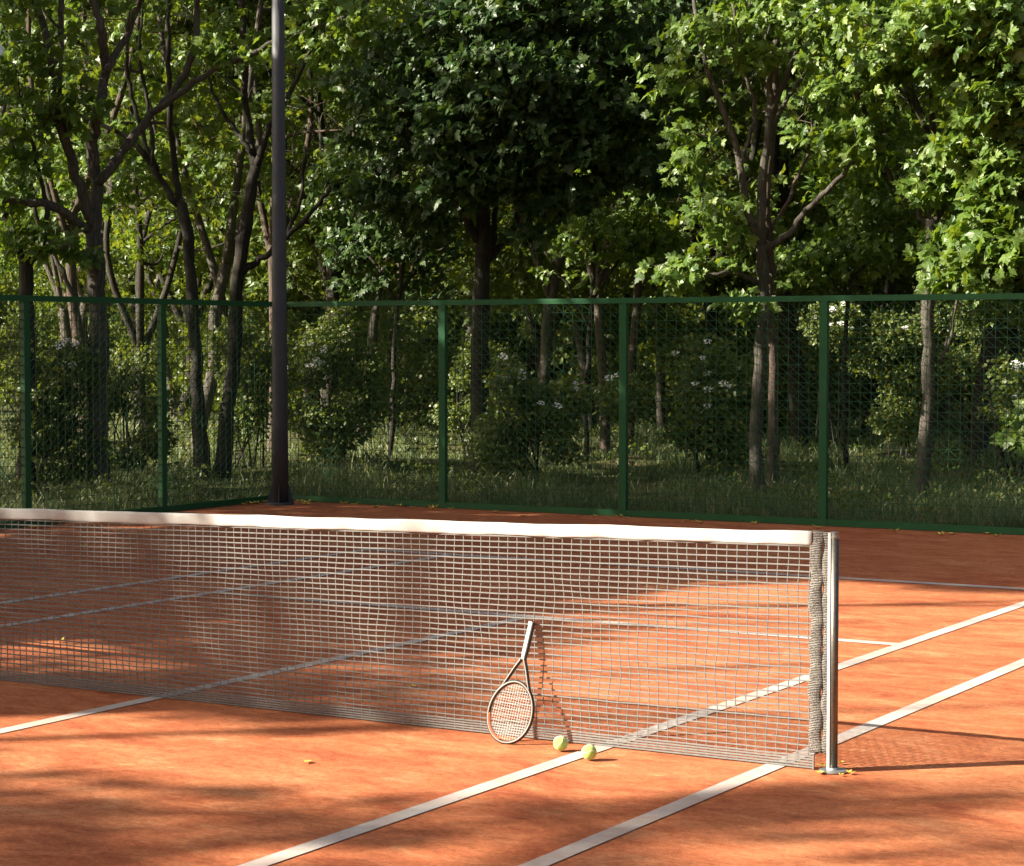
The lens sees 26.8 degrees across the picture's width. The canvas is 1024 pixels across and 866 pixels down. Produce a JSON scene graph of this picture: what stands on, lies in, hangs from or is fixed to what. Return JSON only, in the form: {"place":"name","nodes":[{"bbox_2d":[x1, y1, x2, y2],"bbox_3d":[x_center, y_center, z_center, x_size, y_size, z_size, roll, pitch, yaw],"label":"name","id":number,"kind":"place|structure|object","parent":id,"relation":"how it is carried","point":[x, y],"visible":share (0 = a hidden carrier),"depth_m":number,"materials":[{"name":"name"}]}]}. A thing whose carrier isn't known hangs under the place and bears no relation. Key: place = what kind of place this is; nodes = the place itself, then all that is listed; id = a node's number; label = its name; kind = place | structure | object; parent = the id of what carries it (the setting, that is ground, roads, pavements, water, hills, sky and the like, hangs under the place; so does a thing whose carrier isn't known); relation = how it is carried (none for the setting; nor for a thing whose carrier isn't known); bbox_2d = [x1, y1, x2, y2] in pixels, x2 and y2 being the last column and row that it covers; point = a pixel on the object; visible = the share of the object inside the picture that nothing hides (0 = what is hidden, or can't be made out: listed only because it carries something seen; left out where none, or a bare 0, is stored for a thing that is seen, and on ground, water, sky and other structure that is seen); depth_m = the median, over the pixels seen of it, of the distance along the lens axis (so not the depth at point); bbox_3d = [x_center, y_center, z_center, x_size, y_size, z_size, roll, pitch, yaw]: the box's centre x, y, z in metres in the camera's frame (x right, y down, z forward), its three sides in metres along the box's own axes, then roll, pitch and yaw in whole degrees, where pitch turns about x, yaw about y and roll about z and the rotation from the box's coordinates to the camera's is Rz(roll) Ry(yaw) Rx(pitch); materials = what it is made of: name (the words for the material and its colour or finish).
{"place":"outdoors","nodes":[
{"label":"outdoors","id":0,"kind":"place"},
{"bbox_2d":[0,348,1023,527],"bbox_3d":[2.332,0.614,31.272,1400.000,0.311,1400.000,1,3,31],"label":"ground","id":1,"kind":"structure","parent":0,"point":[294,440],"depth_m":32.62,"materials":[{"name":"plant"}]},
{"bbox_2d":[0,270,18,384],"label":"undergrowth shrub","id":2,"kind":"object","parent":1,"relation":"on","point":[12,290],"visible":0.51,"depth_m":65.40,"materials":[{"name":"green plant"}]},
{"bbox_2d":[0,0,54,495],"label":"maple tree","id":3,"kind":"object","parent":1,"relation":"on","point":[9,73],"visible":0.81,"depth_m":27.13,"materials":[{"name":"green plant"}]},
{"bbox_2d":[0,325,54,406],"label":"undergrowth shrub","id":4,"kind":"object","parent":1,"relation":"on","point":[5,381],"visible":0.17,"depth_m":62.44,"materials":[{"name":"green plant"}]},
{"bbox_2d":[3,313,88,371],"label":"undergrowth shrub","id":5,"kind":"object","parent":1,"relation":"on","point":[52,328],"visible":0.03,"depth_m":73.50,"materials":[{"name":"green plant"}]},
{"bbox_2d":[0,35,112,482],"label":"sapling","id":6,"kind":"object","parent":1,"relation":"on","point":[51,154],"visible":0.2,"depth_m":28.98,"materials":[{"name":"green plant"}]},
{"bbox_2d":[0,321,116,494],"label":"shrub","id":7,"kind":"object","parent":1,"relation":"on","point":[37,394],"visible":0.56,"depth_m":27.26,"materials":[{"name":"green plant"}]},
{"bbox_2d":[5,151,151,354],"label":"maple tree","id":8,"kind":"object","parent":1,"relation":"on","point":[42,274],"visible":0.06,"depth_m":63.49,"materials":[{"name":"green plant"}]},
{"bbox_2d":[0,4,159,331],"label":"maple tree","id":9,"kind":"object","parent":1,"relation":"on","point":[119,280],"visible":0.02,"depth_m":53.88,"materials":[{"name":"green plant"}]},
{"bbox_2d":[0,136,164,365],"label":"maple tree","id":10,"kind":"object","parent":1,"relation":"on","point":[6,263],"visible":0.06,"depth_m":68.84,"materials":[{"name":"green plant"}]},
{"bbox_2d":[36,321,130,399],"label":"undergrowth shrub","id":11,"kind":"object","parent":1,"relation":"on","point":[111,337],"visible":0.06,"depth_m":67.43,"materials":[{"name":"green plant"}]},
{"bbox_2d":[0,255,168,333],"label":"maple tree","id":12,"kind":"object","parent":1,"relation":"on","point":[35,284],"depth_m":74.43,"materials":[{"name":"green plant"}]},
{"bbox_2d":[0,0,233,431],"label":"maple tree","id":13,"kind":"object","parent":1,"relation":"on","point":[166,257],"visible":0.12,"depth_m":44.32,"materials":[{"name":"green plant"}]},
{"bbox_2d":[0,0,243,419],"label":"maple tree","id":14,"kind":"object","parent":1,"relation":"on","point":[50,198],"visible":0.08,"depth_m":42.00,"materials":[{"name":"green plant"}]},
{"bbox_2d":[68,340,185,478],"bbox_3d":[-5.495,-0.369,30.482,1.674,2.088,1.386,0,2,-5],"label":"shrub","id":15,"kind":"object","parent":1,"relation":"on","point":[124,405],"visible":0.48,"depth_m":30.35,"materials":[{"name":"green plant"}]},
{"bbox_2d":[12,6,247,403],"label":"maple tree","id":16,"kind":"object","parent":1,"relation":"on","point":[130,289],"visible":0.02,"depth_m":57.69,"materials":[{"name":"green plant"}]},
{"bbox_2d":[2,0,293,437],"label":"maple tree","id":17,"kind":"object","parent":1,"relation":"on","point":[141,231],"visible":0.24,"depth_m":39.63,"materials":[{"name":"green plant"}]},
{"bbox_2d":[9,0,289,428],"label":"maple tree","id":18,"kind":"object","parent":1,"relation":"on","point":[200,269],"visible":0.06,"depth_m":46.29,"materials":[{"name":"green plant"}]},
{"bbox_2d":[106,203,208,334],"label":"maple tree","id":19,"kind":"object","parent":1,"relation":"on","point":[147,284],"visible":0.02,"depth_m":67.45,"materials":[{"name":"green plant"}]},
{"bbox_2d":[109,313,206,412],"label":"undergrowth shrub","id":20,"kind":"object","parent":1,"relation":"on","point":[175,351],"visible":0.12,"depth_m":54.29,"materials":[{"name":"green plant"}]},
{"bbox_2d":[14,0,303,456],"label":"maple tree","id":21,"kind":"object","parent":1,"relation":"on","point":[213,138],"visible":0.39,"depth_m":36.09,"materials":[{"name":"green plant"}]},
{"bbox_2d":[0,10,318,419],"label":"maple tree","id":22,"kind":"object","parent":1,"relation":"on","point":[150,282],"visible":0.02,"depth_m":51.22,"materials":[{"name":"plant"}]},
{"bbox_2d":[131,304,206,406],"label":"undergrowth shrub","id":23,"kind":"object","parent":1,"relation":"on","point":[174,328],"visible":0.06,"depth_m":58.01,"materials":[{"name":"green plant"}]},
{"bbox_2d":[79,0,269,480],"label":"maple tree","id":24,"kind":"object","parent":1,"relation":"on","point":[178,202],"visible":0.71,"depth_m":29.98,"materials":[{"name":"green plant"}]},
{"bbox_2d":[0,0,415,491],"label":"maple tree","id":25,"kind":"object","parent":1,"relation":"on","point":[63,119],"visible":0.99,"depth_m":27.42,"materials":[{"name":"plant"}]},
{"bbox_2d":[0,0,424,454],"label":"maple tree","id":26,"kind":"object","parent":1,"relation":"on","point":[220,276],"visible":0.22,"depth_m":36.06,"materials":[{"name":"green plant"}]},
{"bbox_2d":[142,55,348,317],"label":"maple tree","id":27,"kind":"object","parent":1,"relation":"on","point":[307,268],"visible":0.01,"depth_m":55.21,"materials":[{"name":"green plant"}]},
{"bbox_2d":[200,315,300,467],"bbox_3d":[-4.019,-0.621,33.004,1.708,2.377,1.561,1,3,31],"label":"shrub","id":28,"kind":"object","parent":1,"relation":"on","point":[248,382],"visible":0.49,"depth_m":32.83,"materials":[{"name":"green plant"}]},
{"bbox_2d":[129,5,403,400],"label":"maple tree","id":29,"kind":"object","parent":1,"relation":"on","point":[261,271],"visible":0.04,"depth_m":44.72,"materials":[{"name":"green plant"}]},
{"bbox_2d":[166,257,380,430],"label":"undergrowth shrub","id":30,"kind":"object","parent":1,"relation":"on","point":[311,290],"visible":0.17,"depth_m":45.68,"materials":[{"name":"green plant"}]},
{"bbox_2d":[182,0,369,477],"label":"maple tree","id":31,"kind":"object","parent":1,"relation":"on","point":[241,266],"visible":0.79,"depth_m":30.54,"materials":[{"name":"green plant"}]},
{"bbox_2d":[184,175,405,329],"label":"maple tree","id":32,"kind":"object","parent":1,"relation":"on","point":[227,295],"depth_m":56.94,"materials":[{"name":"green plant"}]},
{"bbox_2d":[150,0,455,452],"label":"maple tree","id":33,"kind":"object","parent":1,"relation":"on","point":[295,189],"visible":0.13,"depth_m":37.33,"materials":[{"name":"green plant"}]},
{"bbox_2d":[183,2,504,439],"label":"maple tree","id":34,"kind":"object","parent":1,"relation":"on","point":[300,103],"visible":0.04,"depth_m":40.74,"materials":[{"name":"green plant"}]},
{"bbox_2d":[287,298,406,467],"bbox_3d":[-2.598,-0.752,32.959,2.086,2.645,2.222,1,3,31],"label":"flowering shrub","id":35,"kind":"object","parent":1,"relation":"on","point":[354,369],"visible":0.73,"depth_m":32.65,"materials":[{"name":"green plant"}]},
{"bbox_2d":[234,4,474,358],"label":"maple tree","id":36,"kind":"object","parent":1,"relation":"on","point":[407,267],"visible":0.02,"depth_m":49.46,"materials":[{"name":"green plant"}]},
{"bbox_2d":[196,0,546,412],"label":"maple tree","id":37,"kind":"object","parent":1,"relation":"on","point":[463,275],"visible":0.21,"depth_m":39.21,"materials":[{"name":"green plant"}]},
{"bbox_2d":[304,151,465,457],"bbox_3d":[-2.104,-2.044,35.230,2.688,5.219,1.695,0,2,3],"label":"young maple tree","id":38,"kind":"object","parent":1,"relation":"on","point":[376,232],"visible":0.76,"depth_m":35.08,"materials":[{"name":"green plant"}]},
{"bbox_2d":[358,326,416,396],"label":"undergrowth shrub","id":39,"kind":"object","parent":1,"relation":"on","point":[379,340],"visible":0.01,"depth_m":66.63,"materials":[{"name":"green plant"}]},
{"bbox_2d":[319,305,522,429],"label":"undergrowth shrub","id":40,"kind":"object","parent":1,"relation":"on","point":[413,404],"visible":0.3,"depth_m":45.69,"materials":[{"name":"green plant"}]},
{"bbox_2d":[390,37,470,403],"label":"maple tree","id":41,"kind":"object","parent":1,"relation":"on","point":[398,265],"depth_m":62.00,"materials":[{"name":"green plant"}]},
{"bbox_2d":[323,130,541,395],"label":"maple tree","id":42,"kind":"object","parent":1,"relation":"on","point":[470,315],"depth_m":52.97,"materials":[{"name":"green plant"}]},
{"bbox_2d":[357,245,567,405],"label":"undergrowth shrub","id":43,"kind":"object","parent":1,"relation":"on","point":[383,314],"visible":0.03,"depth_m":56.19,"materials":[{"name":"green plant"}]},
{"bbox_2d":[429,333,501,457],"bbox_3d":[-0.713,-0.580,35.063,1.323,2.118,1.389,1,2,13],"label":"shrub","id":44,"kind":"object","parent":1,"relation":"on","point":[454,407],"visible":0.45,"depth_m":34.81,"materials":[{"name":"green plant"}]},
{"bbox_2d":[0,501,1023,865],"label":"clay court","id":45,"kind":"object","parent":1,"relation":"on","point":[178,781],"visible":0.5,"depth_m":10.82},
{"bbox_2d":[0,295,271,528],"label":"fence","id":46,"kind":"object","parent":45,"relation":"on","point":[25,392],"visible":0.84,"depth_m":23.65,"materials":[{"name":"green metal"}]},
{"bbox_2d":[0,549,372,603],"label":"doubles sideline","id":47,"kind":"object","parent":45,"relation":"on","point":[57,594],"visible":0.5,"depth_m":17.46,"materials":[{"name":"paint"}]},
{"bbox_2d":[0,555,450,626],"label":"singles sideline","id":48,"kind":"object","parent":45,"relation":"on","point":[135,604],"visible":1,"depth_m":16.34,"materials":[{"name":"paint"}]},
{"bbox_2d":[0,617,530,732],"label":"line","id":49,"kind":"object","parent":45,"relation":"on","point":[68,716],"visible":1,"depth_m":11.89,"materials":[{"name":"paint"}]},
{"bbox_2d":[266,0,293,505],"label":"lamp pole","id":50,"kind":"object","parent":45,"relation":"on","point":[280,494],"visible":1,"depth_m":25.04,"materials":[{"name":"metal"}]},
{"bbox_2d":[486,620,535,744],"bbox_3d":[0.005,1.191,10.224,0.241,0.581,0.147,0,2,-9],"label":"tennis racket","id":51,"kind":"object","parent":45,"relation":"on","point":[527,645],"visible":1,"depth_m":10.24,"materials":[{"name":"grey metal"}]},
{"bbox_2d":[215,592,897,644],"bbox_3d":[0.093,1.274,14.946,5.431,0.001,0.110,1,3,31],"label":"service line","id":52,"kind":"object","parent":45,"relation":"on","point":[560,618],"visible":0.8,"depth_m":14.92,"materials":[{"name":"paint"}]},
{"bbox_2d":[553,736,567,750],"bbox_3d":[0.226,1.449,10.020,0.070,0.070,0.069,1,3,31],"label":"tennis ball","id":53,"kind":"object","parent":45,"relation":"on","point":[560,743],"visible":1,"depth_m":10.00,"materials":[{"name":"fabric"}]},
{"bbox_2d":[582,744,596,759],"bbox_3d":[0.353,1.458,9.802,0.070,0.070,0.070,1,3,31],"label":"tennis ball","id":54,"kind":"object","parent":45,"relation":"on","point":[589,751],"visible":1,"depth_m":9.78,"materials":[{"name":"fabric"}]},
{"bbox_2d":[238,601,1023,865],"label":"singles sideline","id":55,"kind":"object","parent":45,"relation":"on","point":[370,825],"visible":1,"depth_m":9.47,"materials":[{"name":"paint"}]},
{"bbox_2d":[287,293,1023,534],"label":"fence","id":56,"kind":"object","parent":45,"relation":"on","point":[823,464],"visible":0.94,"depth_m":23.28,"materials":[{"name":"green metal"}]},
{"bbox_2d":[373,549,1023,589],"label":"baseline","id":57,"kind":"object","parent":45,"relation":"on","point":[728,570],"visible":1,"depth_m":17.76,"materials":[{"name":"paint"}]},
{"bbox_2d":[518,658,1023,865],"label":"doubles sideline","id":58,"kind":"object","parent":45,"relation":"on","point":[557,855],"visible":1,"depth_m":9.24,"materials":[{"name":"paint"}]},
{"bbox_2d":[819,531,846,773],"bbox_3d":[1.429,0.971,9.521,0.128,1.070,0.128,1,3,31],"label":"net post","id":59,"kind":"object","parent":45,"relation":"on","point":[832,767],"visible":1,"depth_m":9.51,"materials":[{"name":"metal"}]},
{"bbox_2d":[0,508,829,769],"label":"tennis net","id":60,"kind":"object","parent":59,"relation":"attached to","point":[817,603],"visible":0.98,"depth_m":10.56,"materials":[{"name":"white fabric"}]},
{"bbox_2d":[298,0,725,476],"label":"maple tree","id":61,"kind":"object","parent":1,"relation":"on","point":[476,111],"visible":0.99,"depth_m":29.98,"materials":[{"name":"green plant"}]},
{"bbox_2d":[456,348,595,483],"bbox_3d":[0.191,-0.225,29.488,1.942,1.893,1.616,0,2,-2],"label":"flowering shrub","id":62,"kind":"object","parent":1,"relation":"on","point":[555,410],"visible":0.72,"depth_m":29.20,"materials":[{"name":"green plant"}]},
{"bbox_2d":[318,1,750,453],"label":"maple tree","id":63,"kind":"object","parent":1,"relation":"on","point":[551,289],"visible":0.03,"depth_m":38.06,"materials":[{"name":"plant"}]},
{"bbox_2d":[450,278,630,396],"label":"undergrowth shrub","id":64,"kind":"object","parent":1,"relation":"on","point":[523,343],"visible":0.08,"depth_m":56.83,"materials":[{"name":"green plant"}]},
{"bbox_2d":[489,303,620,399],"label":"undergrowth shrub","id":65,"kind":"object","parent":1,"relation":"on","point":[552,367],"visible":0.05,"depth_m":56.98,"materials":[{"name":"green plant"}]},
{"bbox_2d":[464,47,658,428],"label":"maple tree","id":66,"kind":"object","parent":1,"relation":"on","point":[529,318],"visible":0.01,"depth_m":46.71,"materials":[{"name":"green plant"}]},
{"bbox_2d":[419,22,706,433],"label":"maple tree","id":67,"kind":"object","parent":1,"relation":"on","point":[581,333],"visible":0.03,"depth_m":43.88,"materials":[{"name":"green plant"}]},
{"bbox_2d":[473,206,712,415],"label":"maple tree","id":68,"kind":"object","parent":1,"relation":"on","point":[530,354],"visible":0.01,"depth_m":56.30,"materials":[{"name":"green plant"}]},
{"bbox_2d":[506,262,684,426],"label":"undergrowth shrub","id":69,"kind":"object","parent":1,"relation":"on","point":[614,337],"visible":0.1,"depth_m":48.24,"materials":[{"name":"green plant"}]},
{"bbox_2d":[393,0,827,456],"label":"maple tree","id":70,"kind":"object","parent":1,"relation":"on","point":[732,99],"visible":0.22,"depth_m":35.92,"materials":[{"name":"green plant"}]},
{"bbox_2d":[527,168,709,460],"bbox_3d":[1.680,-1.843,33.640,2.920,4.958,1.837,0,2,1],"label":"young maple tree","id":71,"kind":"object","parent":1,"relation":"on","point":[634,245],"visible":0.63,"depth_m":33.48,"materials":[{"name":"green plant"}]},
{"bbox_2d":[424,0,829,443],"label":"maple tree","id":72,"kind":"object","parent":1,"relation":"on","point":[636,316],"visible":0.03,"depth_m":38.74,"materials":[{"name":"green plant"}]},
{"bbox_2d":[457,7,804,379],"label":"maple tree","id":73,"kind":"object","parent":1,"relation":"on","point":[754,142],"visible":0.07,"depth_m":42.18,"materials":[{"name":"green plant"}]},
{"bbox_2d":[611,287,698,425],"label":"undergrowth shrub","id":74,"kind":"object","parent":1,"relation":"on","point":[652,377],"visible":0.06,"depth_m":47.25,"materials":[{"name":"green plant"}]},
{"bbox_2d":[587,332,768,479],"bbox_3d":[2.341,-0.346,29.779,2.644,2.105,1.633,0,2,-2],"label":"flowering shrub","id":75,"kind":"object","parent":1,"relation":"on","point":[716,413],"visible":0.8,"depth_m":29.50,"materials":[{"name":"green plant"}]},
{"bbox_2d":[599,35,803,429],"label":"maple tree","id":76,"kind":"object","parent":1,"relation":"on","point":[661,416],"visible":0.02,"depth_m":44.66,"materials":[{"name":"plant"}]},
{"bbox_2d":[572,0,917,449],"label":"maple tree","id":77,"kind":"object","parent":1,"relation":"on","point":[792,213],"visible":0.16,"depth_m":38.86,"materials":[{"name":"green plant"}]},
{"bbox_2d":[630,228,905,434],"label":"undergrowth shrub","id":78,"kind":"object","parent":1,"relation":"on","point":[854,290],"visible":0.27,"depth_m":43.27,"materials":[{"name":"green plant"}]},
{"bbox_2d":[629,0,926,495],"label":"maple tree","id":79,"kind":"object","parent":1,"relation":"on","point":[715,23],"visible":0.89,"depth_m":26.75,"materials":[{"name":"green plant"}]},
{"bbox_2d":[692,105,869,397],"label":"maple tree","id":80,"kind":"object","parent":1,"relation":"on","point":[801,118],"depth_m":56.12,"materials":[{"name":"green plant"}]},
{"bbox_2d":[714,0,852,492],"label":"maple tree","id":81,"kind":"object","parent":1,"relation":"on","point":[771,227],"visible":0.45,"depth_m":27.34,"materials":[{"name":"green plant"}]},
{"bbox_2d":[703,54,937,427],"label":"maple tree","id":82,"kind":"object","parent":1,"relation":"on","point":[877,286],"visible":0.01,"depth_m":47.35,"materials":[{"name":"green plant"}]},
{"bbox_2d":[691,3,950,436],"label":"maple tree","id":83,"kind":"object","parent":1,"relation":"on","point":[890,288],"visible":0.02,"depth_m":42.75,"materials":[{"name":"green plant"}]},
{"bbox_2d":[796,291,867,447],"bbox_3d":[6.051,-1.199,40.067,1.594,2.925,1.737,1,2,12],"label":"tree","id":84,"kind":"object","parent":1,"relation":"on","point":[833,356],"visible":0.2,"depth_m":39.90,"materials":[{"name":"green plant"}]},
{"bbox_2d":[750,175,921,468],"bbox_3d":[5.229,-1.730,33.193,2.653,4.763,2.002,-1,3,-28],"label":"young maple tree","id":85,"kind":"object","parent":1,"relation":"on","point":[861,247],"visible":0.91,"depth_m":32.98,"materials":[{"name":"green plant"}]},
{"bbox_2d":[783,312,954,421],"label":"undergrowth shrub","id":86,"kind":"object","parent":1,"relation":"on","point":[859,405],"visible":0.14,"depth_m":50.76,"materials":[{"name":"green plant"}]},
{"bbox_2d":[775,0,975,499],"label":"maple tree","id":87,"kind":"object","parent":1,"relation":"on","point":[928,182],"visible":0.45,"depth_m":26.04,"materials":[{"name":"green plant"}]},
{"bbox_2d":[794,280,968,458],"bbox_3d":[6.310,-1.137,36.029,3.117,3.144,1.885,0,2,2],"label":"flowering shrub","id":88,"kind":"object","parent":1,"relation":"on","point":[899,384],"visible":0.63,"depth_m":35.72,"materials":[{"name":"green plant"}]},
{"bbox_2d":[778,0,1023,459],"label":"maple tree","id":89,"kind":"object","parent":1,"relation":"on","point":[855,177],"visible":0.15,"depth_m":33.68,"materials":[{"name":"green plant"}]},
{"bbox_2d":[848,96,953,420],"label":"maple tree","id":90,"kind":"object","parent":1,"relation":"on","point":[943,403],"visible":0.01,"depth_m":50.59,"materials":[{"name":"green plant"}]},
{"bbox_2d":[820,0,1023,462],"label":"maple tree","id":91,"kind":"object","parent":1,"relation":"on","point":[917,103],"visible":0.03,"depth_m":32.92,"materials":[{"name":"green plant"}]},
{"bbox_2d":[824,0,1023,458],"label":"maple tree","id":92,"kind":"object","parent":1,"relation":"on","point":[979,44],"visible":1,"depth_m":24.24,"materials":[{"name":"green plant"}]},
{"bbox_2d":[861,91,1021,426],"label":"maple tree","id":93,"kind":"object","parent":1,"relation":"on","point":[1014,329],"visible":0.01,"depth_m":46.08,"materials":[{"name":"green plant"}]},
{"bbox_2d":[919,323,1023,392],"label":"undergrowth shrub","id":94,"kind":"object","parent":1,"relation":"on","point":[967,346],"visible":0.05,"depth_m":70.34,"materials":[{"name":"green plant"}]},
{"bbox_2d":[935,291,1019,458],"bbox_3d":[7.601,-0.968,34.984,1.392,2.896,1.413,0,2,1],"label":"shrub","id":95,"kind":"object","parent":1,"relation":"on","point":[965,365],"visible":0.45,"depth_m":34.85,"materials":[{"name":"green plant"}]},
{"bbox_2d":[934,322,1023,397],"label":"undergrowth shrub","id":96,"kind":"object","parent":1,"relation":"on","point":[1021,344],"visible":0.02,"depth_m":71.34,"materials":[{"name":"green plant"}]},
{"bbox_2d":[974,349,1023,482],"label":"flowering shrub","id":97,"kind":"object","parent":1,"relation":"on","point":[1012,385],"visible":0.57,"depth_m":29.95,"materials":[{"name":"green plant"}]},
{"bbox_2d":[0,30,1023,340],"label":"sky","id":98,"kind":"structure","parent":0,"point":[1,51],"materials":[{"name":"white"}]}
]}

